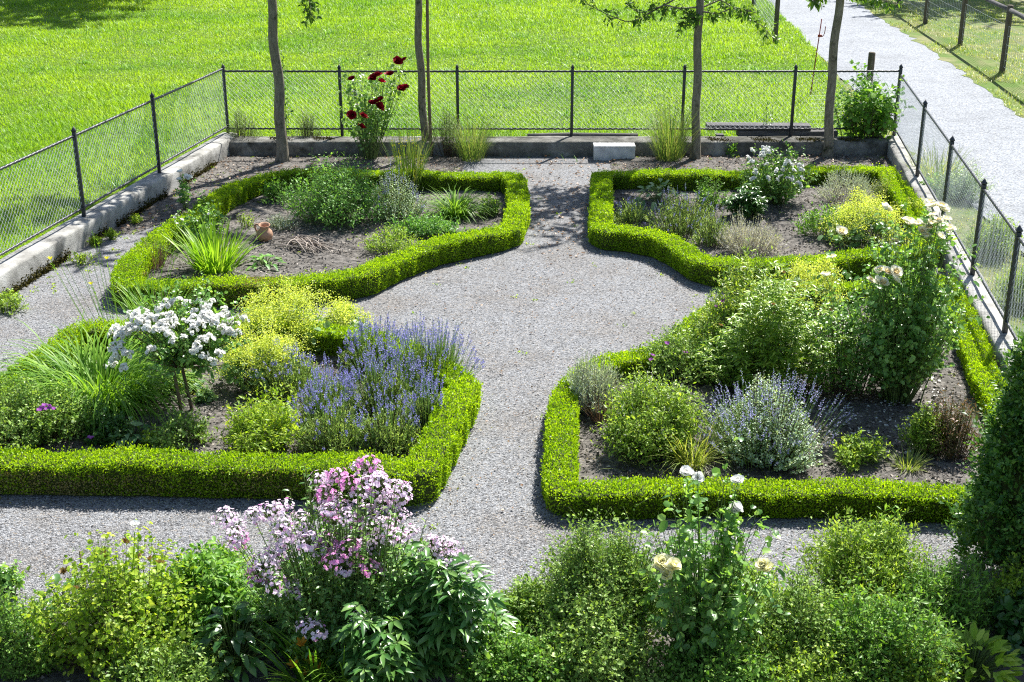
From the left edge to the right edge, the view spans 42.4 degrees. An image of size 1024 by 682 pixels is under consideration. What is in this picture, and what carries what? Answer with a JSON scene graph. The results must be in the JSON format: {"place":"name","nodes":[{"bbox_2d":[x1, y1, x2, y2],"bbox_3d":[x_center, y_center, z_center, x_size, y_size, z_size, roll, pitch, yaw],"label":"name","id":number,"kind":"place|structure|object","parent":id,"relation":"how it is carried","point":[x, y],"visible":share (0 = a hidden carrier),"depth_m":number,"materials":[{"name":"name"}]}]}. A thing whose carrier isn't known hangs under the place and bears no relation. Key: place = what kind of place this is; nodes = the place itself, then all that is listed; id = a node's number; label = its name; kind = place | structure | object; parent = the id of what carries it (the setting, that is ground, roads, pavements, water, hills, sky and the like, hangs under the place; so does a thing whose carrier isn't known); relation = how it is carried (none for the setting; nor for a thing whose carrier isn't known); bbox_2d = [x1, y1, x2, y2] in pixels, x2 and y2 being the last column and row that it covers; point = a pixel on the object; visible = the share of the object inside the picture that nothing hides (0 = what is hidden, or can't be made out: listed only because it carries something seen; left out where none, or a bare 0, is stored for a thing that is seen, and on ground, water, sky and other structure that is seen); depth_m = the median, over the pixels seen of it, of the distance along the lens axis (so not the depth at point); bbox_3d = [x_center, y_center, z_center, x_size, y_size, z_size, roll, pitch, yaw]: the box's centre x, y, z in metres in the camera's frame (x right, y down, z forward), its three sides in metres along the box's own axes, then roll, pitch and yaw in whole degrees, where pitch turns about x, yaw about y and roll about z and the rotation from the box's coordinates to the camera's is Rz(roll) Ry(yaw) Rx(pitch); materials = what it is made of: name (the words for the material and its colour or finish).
{"place":"outdoors","nodes":[
{"label":"outdoors","id":0,"kind":"place"},
{"bbox_2d":[0,352,435,461],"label":"flower bed soil","id":1,"kind":"structure","parent":0,"point":[210,428],"depth_m":11.54,"materials":[{"name":"brown soil"}]},
{"bbox_2d":[0,371,111,453],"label":"geranium","id":2,"kind":"object","parent":1,"relation":"on","point":[40,429],"visible":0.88,"depth_m":10.93,"materials":[{"name":"green plant"}]},
{"bbox_2d":[79,401,132,449],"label":"dark plant","id":3,"kind":"object","parent":1,"relation":"on","point":[106,436],"visible":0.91,"depth_m":10.99,"materials":[{"name":"green plant"}]},
{"bbox_2d":[0,304,223,446],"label":"daylily","id":4,"kind":"object","parent":1,"relation":"on","point":[135,383],"visible":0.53,"depth_m":11.77,"materials":[{"name":"green plant"}]},
{"bbox_2d":[105,271,252,410],"bbox_3d":[-2.948,0.064,11.430,1.401,1.314,1.177,16,26,35],"label":"standard rose","id":5,"kind":"object","parent":1,"relation":"on","point":[181,345],"visible":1,"depth_m":11.14,"materials":[{"name":"white plant"}]},
{"bbox_2d":[144,405,220,452],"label":"geranium","id":6,"kind":"object","parent":1,"relation":"on","point":[196,429],"visible":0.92,"depth_m":10.93,"materials":[{"name":"green plant"}]},
{"bbox_2d":[0,314,483,506],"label":"box hedge","id":7,"kind":"object","parent":1,"relation":"on","point":[424,469],"visible":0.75,"depth_m":10.19,"materials":[{"name":"green plant"}]},
{"bbox_2d":[214,388,306,457],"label":"leafy plant","id":8,"kind":"object","parent":1,"relation":"on","point":[254,423],"visible":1,"depth_m":10.81,"materials":[{"name":"green plant"}]},
{"bbox_2d":[210,319,315,395],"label":"yellow frothy plant","id":9,"kind":"object","parent":1,"relation":"on","point":[239,367],"visible":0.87,"depth_m":11.99,"materials":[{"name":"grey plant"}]},
{"bbox_2d":[245,338,330,400],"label":"lavender bush","id":10,"kind":"object","parent":1,"relation":"on","point":[298,376],"visible":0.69,"depth_m":11.89,"materials":[{"name":"green plant"}]},
{"bbox_2d":[231,273,352,354],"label":"yellow frothy plant","id":11,"kind":"object","parent":1,"relation":"on","point":[268,311],"visible":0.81,"depth_m":12.88,"materials":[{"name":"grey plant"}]},
{"bbox_2d":[286,351,361,424],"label":"lavender bush","id":12,"kind":"object","parent":1,"relation":"on","point":[333,395],"visible":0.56,"depth_m":11.39,"materials":[{"name":"purple plant"}]},
{"bbox_2d":[288,380,367,455],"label":"lavender bush","id":13,"kind":"object","parent":1,"relation":"on","point":[327,432],"visible":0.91,"depth_m":10.82,"materials":[{"name":"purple plant"}]},
{"bbox_2d":[336,311,409,377],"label":"lavender bush","id":14,"kind":"object","parent":1,"relation":"on","point":[352,352],"visible":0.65,"depth_m":12.45,"materials":[{"name":"purple plant"}]},
{"bbox_2d":[336,388,422,457],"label":"lavender bush","id":15,"kind":"object","parent":1,"relation":"on","point":[388,434],"visible":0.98,"depth_m":10.84,"materials":[{"name":"green plant"}]},
{"bbox_2d":[341,339,435,418],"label":"lavender bush","id":16,"kind":"object","parent":1,"relation":"on","point":[392,383],"visible":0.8,"depth_m":11.48,"materials":[{"name":"purple plant"}]},
{"bbox_2d":[397,352,447,437],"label":"lavender bush","id":17,"kind":"object","parent":1,"relation":"on","point":[423,404],"visible":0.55,"depth_m":11.13,"materials":[{"name":"purple plant"}]},
{"bbox_2d":[384,310,485,396],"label":"lavender bush","id":18,"kind":"object","parent":1,"relation":"on","point":[432,347],"visible":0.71,"depth_m":11.98,"materials":[{"name":"purple plant"}]},
{"bbox_2d":[113,156,463,233],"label":"back border soil","id":19,"kind":"structure","parent":0,"point":[172,210],"depth_m":20.12,"materials":[{"name":"brown soil"}]},
{"bbox_2d":[268,0,322,162],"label":"garden tree","id":20,"kind":"object","parent":19,"relation":"on","point":[282,152],"visible":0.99,"depth_m":20.05,"materials":[{"name":"grey plant"}]},
{"bbox_2d":[337,53,411,160],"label":"red rose bush","id":21,"kind":"object","parent":19,"relation":"on","point":[370,125],"visible":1,"depth_m":20.38,"materials":[{"name":"green plant"}]},
{"bbox_2d":[414,0,428,140],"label":"garden tree","id":22,"kind":"object","parent":19,"relation":"on","point":[421,70],"visible":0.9,"depth_m":20.58,"materials":[{"name":"brown plant"}]},
{"bbox_2d":[2,153,1023,681],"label":"mulch","id":23,"kind":"object","parent":19,"relation":"on","point":[620,465],"visible":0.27,"depth_m":12.42,"materials":[{"name":"brown soil"}]},
{"bbox_2d":[145,189,506,282],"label":"flower bed soil","id":24,"kind":"structure","parent":0,"point":[337,259],"depth_m":16.58,"materials":[{"name":"brown soil"}]},
{"bbox_2d":[171,190,227,242],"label":"rose bush","id":25,"kind":"object","parent":24,"relation":"on","point":[205,213],"visible":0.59,"depth_m":16.29,"materials":[{"name":"green plant"}]},
{"bbox_2d":[148,212,266,274],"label":"lily","id":26,"kind":"object","parent":24,"relation":"on","point":[208,259],"visible":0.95,"depth_m":15.39,"materials":[{"name":"green plant"}]},
{"bbox_2d":[109,165,530,307],"bbox_3d":[-2.126,-1.461,16.655,4.773,0.364,5.424,0,21,0],"label":"box hedge","id":27,"kind":"object","parent":24,"relation":"on","point":[379,274],"visible":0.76,"depth_m":15.69,"materials":[{"name":"green plant"}]},
{"bbox_2d":[267,148,403,232],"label":"mint bush","id":28,"kind":"object","parent":24,"relation":"on","point":[334,196],"visible":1,"depth_m":17.06,"materials":[{"name":"green plant"}]},
{"bbox_2d":[360,156,428,222],"bbox_3d":[-1.556,-1.998,17.375,0.912,0.852,0.946,0,21,0],"label":"catmint","id":29,"kind":"object","parent":24,"relation":"on","point":[399,194],"visible":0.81,"depth_m":17.33,"materials":[{"name":"green plant"}]},
{"bbox_2d":[369,119,438,191],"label":"grass tuft","id":30,"kind":"object","parent":24,"relation":"on","point":[407,158],"visible":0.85,"depth_m":18.71,"materials":[{"name":"green plant"}]},
{"bbox_2d":[383,208,465,238],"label":"plant","id":31,"kind":"object","parent":24,"relation":"on","point":[425,224],"visible":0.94,"depth_m":16.67,"materials":[{"name":"green plant"}]},
{"bbox_2d":[421,183,497,225],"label":"daylily","id":32,"kind":"object","parent":24,"relation":"on","point":[453,207],"visible":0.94,"depth_m":17.48,"materials":[{"name":"green plant"}]},
{"bbox_2d":[0,0,1012,258],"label":"meadow","id":33,"kind":"structure","parent":0,"point":[402,52],"depth_m":28.74,"materials":[{"name":"green plant"}]},
{"bbox_2d":[0,132,237,298],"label":"garden wall","id":34,"kind":"structure","parent":33,"relation":"on","point":[23,266],"depth_m":16.91,"materials":[{"name":"concrete"}]},
{"bbox_2d":[0,68,227,255],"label":"iron fence","id":35,"kind":"object","parent":34,"relation":"on","point":[83,205],"visible":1,"depth_m":17.14,"materials":[{"name":"metal"}]},
{"bbox_2d":[229,134,887,156],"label":"garden wall","id":36,"kind":"structure","parent":33,"relation":"on","point":[554,146],"depth_m":20.95,"materials":[{"name":"concrete"}]},
{"bbox_2d":[221,63,902,135],"bbox_3d":[0.794,-3.858,21.092,10.810,1.162,0.074,0,21,0],"label":"iron fence","id":37,"kind":"object","parent":36,"relation":"on","point":[572,71],"visible":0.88,"depth_m":21.05,"materials":[{"name":"metal"}]},
{"bbox_2d":[824,59,916,139],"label":"bush","id":38,"kind":"object","parent":33,"relation":"on","point":[881,112],"visible":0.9,"depth_m":21.03,"materials":[{"name":"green plant"}]},
{"bbox_2d":[885,135,1016,388],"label":"garden wall","id":39,"kind":"structure","parent":33,"relation":"on","point":[985,307],"depth_m":14.64,"materials":[{"name":"concrete"}]},
{"bbox_2d":[894,74,1023,342],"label":"iron fence","id":40,"kind":"object","parent":39,"relation":"on","point":[1018,241],"visible":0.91,"depth_m":14.86,"materials":[{"name":"metal"}]},
{"bbox_2d":[897,0,1023,80],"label":"post fence","id":41,"kind":"object","parent":33,"relation":"on","point":[1010,10],"visible":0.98,"depth_m":29.07,"materials":[{"name":"metal"}]},
{"bbox_2d":[0,156,1019,613],"bbox_3d":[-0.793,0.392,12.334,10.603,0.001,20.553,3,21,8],"label":"gravel path","id":42,"kind":"structure","parent":0,"point":[416,292],"depth_m":12.91,"materials":[{"name":"grey gravel"}]},
{"bbox_2d":[47,229,200,324],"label":"daylily","id":43,"kind":"object","parent":42,"relation":"on","point":[134,301],"visible":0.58,"depth_m":13.55,"materials":[{"name":"green plant"}]},
{"bbox_2d":[431,104,508,161],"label":"grass tuft","id":44,"kind":"object","parent":42,"relation":"on","point":[471,153],"visible":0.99,"depth_m":20.62,"materials":[{"name":"green plant"}]},
{"bbox_2d":[0,573,1023,681],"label":"front border soil","id":45,"kind":"structure","parent":0,"point":[80,675],"depth_m":8.03,"materials":[{"name":"brown soil"}]},
{"bbox_2d":[0,584,68,681],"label":"plant","id":46,"kind":"object","parent":45,"relation":"on","point":[15,663],"visible":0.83,"depth_m":7.87,"materials":[{"name":"green plant"}]},
{"bbox_2d":[0,519,213,681],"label":"yellowing rose","id":47,"kind":"object","parent":45,"relation":"on","point":[106,612],"visible":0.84,"depth_m":7.90,"materials":[{"name":"green plant"}]},
{"bbox_2d":[97,626,242,681],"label":"mound","id":48,"kind":"object","parent":45,"relation":"on","point":[171,667],"visible":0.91,"depth_m":7.69,"materials":[{"name":"green plant"}]},
{"bbox_2d":[155,536,264,642],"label":"green bush","id":49,"kind":"object","parent":45,"relation":"on","point":[218,578],"visible":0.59,"depth_m":8.27,"materials":[{"name":"green plant"}]},
{"bbox_2d":[180,601,290,681],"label":"broadleaf clump","id":50,"kind":"object","parent":45,"relation":"on","point":[241,642],"visible":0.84,"depth_m":7.90,"materials":[{"name":"green plant"}]},
{"bbox_2d":[245,605,354,681],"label":"orange crocosmia","id":51,"kind":"object","parent":45,"relation":"on","point":[299,675],"visible":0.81,"depth_m":7.87,"materials":[{"name":"green plant"}]},
{"bbox_2d":[211,454,463,666],"bbox_3d":[-1.004,1.356,8.055,1.261,1.289,1.245,-18,27,-38],"label":"pink phlox","id":52,"kind":"object","parent":45,"relation":"on","point":[348,566],"visible":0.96,"depth_m":7.98,"materials":[{"name":"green plant"}]},
{"bbox_2d":[325,601,434,681],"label":"peony","id":53,"kind":"object","parent":45,"relation":"on","point":[370,654],"visible":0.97,"depth_m":7.63,"materials":[{"name":"green plant"}]},
{"bbox_2d":[372,539,520,681],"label":"peony","id":54,"kind":"object","parent":45,"relation":"on","point":[453,608],"visible":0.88,"depth_m":7.81,"materials":[{"name":"green plant"}]},
{"bbox_2d":[447,613,584,681],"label":"geranium mound","id":55,"kind":"object","parent":45,"relation":"on","point":[498,664],"visible":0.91,"depth_m":7.70,"materials":[{"name":"green plant"}]},
{"bbox_2d":[492,569,557,636],"bbox_3d":[0.129,1.681,8.467,0.629,0.425,0.532,0,21,0],"label":"geranium mound","id":56,"kind":"object","parent":45,"relation":"on","point":[524,603],"visible":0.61,"depth_m":8.38,"materials":[{"name":"green plant"}]},
{"bbox_2d":[504,579,683,681],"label":"mound","id":57,"kind":"object","parent":45,"relation":"on","point":[596,659],"visible":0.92,"depth_m":7.72,"materials":[{"name":"green plant"}]},
{"bbox_2d":[524,496,673,665],"bbox_3d":[0.587,1.447,8.227,1.034,1.034,1.292,0,21,0],"label":"geranium mound","id":58,"kind":"object","parent":45,"relation":"on","point":[609,566],"visible":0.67,"depth_m":8.11,"materials":[{"name":"green plant"}]},
{"bbox_2d":[622,436,796,658],"bbox_3d":[1.183,1.291,7.836,1.032,1.627,0.934,0,21,0],"label":"lemon rose bush","id":59,"kind":"object","parent":45,"relation":"on","point":[688,591],"visible":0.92,"depth_m":7.72,"materials":[{"name":"green plant"}]},
{"bbox_2d":[641,614,794,681],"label":"mound","id":60,"kind":"object","parent":45,"relation":"on","point":[722,666],"visible":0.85,"depth_m":7.67,"materials":[{"name":"green plant"}]},
{"bbox_2d":[733,553,857,679],"bbox_3d":[1.717,1.724,7.995,0.992,0.712,0.896,-8,22,-20],"label":"green mound","id":61,"kind":"object","parent":45,"relation":"on","point":[798,600],"visible":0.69,"depth_m":7.92,"materials":[{"name":"green plant"}]},
{"bbox_2d":[747,627,896,681],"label":"mound","id":62,"kind":"object","parent":45,"relation":"on","point":[803,664],"visible":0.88,"depth_m":7.67,"materials":[{"name":"green plant"}]},
{"bbox_2d":[786,503,942,627],"bbox_3d":[2.348,1.459,8.578,1.024,0.818,1.221,0,21,0],"label":"spirea","id":63,"kind":"object","parent":45,"relation":"on","point":[836,556],"visible":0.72,"depth_m":8.50,"materials":[{"name":"green plant"}]},
{"bbox_2d":[804,565,976,681],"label":"green mound","id":64,"kind":"object","parent":45,"relation":"on","point":[871,624],"visible":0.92,"depth_m":7.75,"materials":[{"name":"green plant"}]},
{"bbox_2d":[859,632,972,681],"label":"yellow leaved plant","id":65,"kind":"object","parent":45,"relation":"on","point":[933,678],"visible":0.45,"depth_m":7.69,"materials":[{"name":"green plant"}]},
{"bbox_2d":[880,545,1009,645],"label":"willow leaved plant","id":66,"kind":"object","parent":45,"relation":"on","point":[957,597],"visible":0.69,"depth_m":8.23,"materials":[{"name":"green plant"}]},
{"bbox_2d":[935,316,1023,577],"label":"dark evergreen","id":67,"kind":"object","parent":45,"relation":"on","point":[994,526],"visible":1,"depth_m":8.58,"materials":[{"name":"green plant"}]},
{"bbox_2d":[941,622,1023,681],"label":"broadleaf clump","id":68,"kind":"object","parent":45,"relation":"on","point":[973,636],"visible":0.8,"depth_m":7.89,"materials":[{"name":"green plant"}]},
{"bbox_2d":[985,578,1023,656],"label":"dark plant","id":69,"kind":"object","parent":45,"relation":"on","point":[1011,628],"visible":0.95,"depth_m":8.18,"materials":[{"name":"green plant"}]},
{"bbox_2d":[610,155,892,171],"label":"back border soil","id":70,"kind":"structure","parent":0,"point":[703,165],"depth_m":20.50,"materials":[{"name":"brown soil"}]},
{"bbox_2d":[619,91,719,161],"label":"grass tuft","id":71,"kind":"object","parent":70,"relation":"on","point":[667,151],"visible":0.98,"depth_m":20.55,"materials":[{"name":"green plant"}]},
{"bbox_2d":[569,0,780,159],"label":"garden tree","id":72,"kind":"object","parent":70,"relation":"on","point":[697,18],"visible":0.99,"depth_m":19.92,"materials":[{"name":"grey plant"}]},
{"bbox_2d":[806,0,902,157],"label":"garden tree","id":73,"kind":"object","parent":70,"relation":"on","point":[828,148],"visible":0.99,"depth_m":20.33,"materials":[{"name":"grey plant"}]},
{"bbox_2d":[613,185,910,260],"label":"flower bed soil","id":74,"kind":"structure","parent":0,"point":[795,239],"depth_m":17.43,"materials":[{"name":"brown soil"}]},
{"bbox_2d":[643,184,721,236],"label":"lavender bush","id":75,"kind":"object","parent":74,"relation":"on","point":[672,221],"visible":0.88,"depth_m":16.71,"materials":[{"name":"green plant"}]},
{"bbox_2d":[719,183,770,219],"bbox_3d":[3.077,-1.837,17.447,0.685,0.500,0.662,0,21,0],"label":"dark peony","id":76,"kind":"object","parent":74,"relation":"on","point":[747,204],"visible":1,"depth_m":17.34,"materials":[{"name":"green plant"}]},
{"bbox_2d":[710,211,788,255],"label":"silver plant","id":77,"kind":"object","parent":74,"relation":"on","point":[734,242],"visible":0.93,"depth_m":15.98,"materials":[{"name":"grey plant"}]},
{"bbox_2d":[586,162,939,287],"bbox_3d":[3.238,-1.624,17.066,4.620,0.372,4.901,0,21,0],"label":"box hedge","id":78,"kind":"object","parent":74,"relation":"on","point":[680,256],"visible":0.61,"depth_m":16.27,"materials":[{"name":"green plant"}]},
{"bbox_2d":[731,138,819,205],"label":"white rose bush","id":79,"kind":"object","parent":74,"relation":"on","point":[778,182],"visible":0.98,"depth_m":17.85,"materials":[{"name":"green plant"}]},
{"bbox_2d":[812,165,882,204],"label":"silver plant","id":80,"kind":"object","parent":74,"relation":"on","point":[863,187],"visible":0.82,"depth_m":18.23,"materials":[{"name":"green plant"}]},
{"bbox_2d":[817,185,911,249],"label":"yellow frothy plant","id":81,"kind":"object","parent":74,"relation":"on","point":[866,224],"visible":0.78,"depth_m":16.11,"materials":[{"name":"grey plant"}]},
{"bbox_2d":[577,297,986,488],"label":"flower bed soil","id":82,"kind":"structure","parent":0,"point":[600,473],"depth_m":11.14,"materials":[{"name":"brown soil"}]},
{"bbox_2d":[563,349,626,416],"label":"silver lavender","id":83,"kind":"object","parent":82,"relation":"on","point":[585,379],"visible":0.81,"depth_m":11.55,"materials":[{"name":"green plant"}]},
{"bbox_2d":[589,356,722,470],"bbox_3d":[1.184,0.562,10.904,1.130,0.863,1.263,0,21,0],"label":"spirea","id":84,"kind":"object","parent":82,"relation":"on","point":[635,424],"visible":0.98,"depth_m":10.69,"materials":[{"name":"green plant"}]},
{"bbox_2d":[629,319,718,389],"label":"geranium","id":85,"kind":"object","parent":82,"relation":"on","point":[670,354],"visible":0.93,"depth_m":12.22,"materials":[{"name":"green plant"}]},
{"bbox_2d":[646,401,754,477],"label":"grass tuft","id":86,"kind":"object","parent":82,"relation":"on","point":[697,457],"visible":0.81,"depth_m":10.59,"materials":[{"name":"green plant"}]},
{"bbox_2d":[682,323,758,387],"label":"green bush","id":87,"kind":"object","parent":82,"relation":"on","point":[721,352],"visible":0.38,"depth_m":12.14,"materials":[{"name":"green plant"}]},
{"bbox_2d":[684,237,804,359],"bbox_3d":[2.309,-0.370,12.606,1.487,1.280,1.128,-18,28,-39],"label":"yellow tipped shrub","id":88,"kind":"object","parent":82,"relation":"on","point":[736,297],"visible":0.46,"depth_m":12.54,"materials":[{"name":"green plant"}]},
{"bbox_2d":[539,271,1007,522],"bbox_3d":[2.567,0.294,12.160,4.708,0.315,5.436,0,21,0],"label":"box hedge","id":89,"kind":"object","parent":82,"relation":"on","point":[564,492],"visible":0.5,"depth_m":9.90,"materials":[{"name":"green plant"}]},
{"bbox_2d":[693,260,854,402],"bbox_3d":[2.318,-0.108,11.883,1.384,1.270,0.991,0,21,0],"label":"tree peony","id":90,"kind":"object","parent":82,"relation":"on","point":[774,349],"visible":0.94,"depth_m":11.72,"materials":[{"name":"green plant"}]},
{"bbox_2d":[696,367,857,473],"bbox_3d":[2.037,0.577,10.782,1.275,0.782,1.312,12,24,28],"label":"catmint","id":91,"kind":"object","parent":82,"relation":"on","point":[763,421],"visible":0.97,"depth_m":10.60,"materials":[{"name":"green plant"}]},
{"bbox_2d":[782,250,851,321],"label":"yellow frothy plant","id":92,"kind":"object","parent":82,"relation":"on","point":[824,284],"visible":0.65,"depth_m":13.75,"materials":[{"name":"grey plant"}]},
{"bbox_2d":[792,267,916,402],"bbox_3d":[3.047,-0.055,11.847,1.065,1.239,1.308,-15,26,-34],"label":"bushy rose","id":93,"kind":"object","parent":82,"relation":"on","point":[849,376],"visible":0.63,"depth_m":11.75,"materials":[{"name":"green plant"}]},
{"bbox_2d":[829,427,892,472],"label":"plant","id":94,"kind":"object","parent":82,"relation":"on","point":[853,449],"visible":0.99,"depth_m":10.60,"materials":[{"name":"green plant"}]},
{"bbox_2d":[807,198,989,407],"bbox_3d":[3.406,-0.302,11.532,1.436,1.947,1.304,-13,25,-31],"label":"cream rose bush","id":95,"kind":"object","parent":82,"relation":"on","point":[912,309],"visible":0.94,"depth_m":11.39,"materials":[{"name":"green plant"}]},
{"bbox_2d":[892,397,946,456],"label":"green bush","id":96,"kind":"object","parent":82,"relation":"on","point":[920,440],"visible":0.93,"depth_m":10.78,"materials":[{"name":"green plant"}]},
{"bbox_2d":[917,382,985,460],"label":"rusty bush","id":97,"kind":"object","parent":82,"relation":"on","point":[956,436],"visible":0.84,"depth_m":10.71,"materials":[{"name":"brown plant"}]},
{"bbox_2d":[768,0,1023,251],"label":"gravel road","id":98,"kind":"structure","parent":0,"point":[967,113],"depth_m":25.87,"materials":[{"name":"grey gravel"}]},
{"bbox_2d":[818,0,1023,342],"bbox_3d":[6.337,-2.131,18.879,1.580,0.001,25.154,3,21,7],"label":"fence verge","id":99,"kind":"structure","parent":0,"point":[969,214],"depth_m":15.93,"materials":[{"name":"green plant"}]},
{"bbox_2d":[958,210,1023,258],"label":"weed","id":100,"kind":"object","parent":99,"relation":"on","point":[991,237],"visible":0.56,"depth_m":15.89,"materials":[{"name":"green plant"}]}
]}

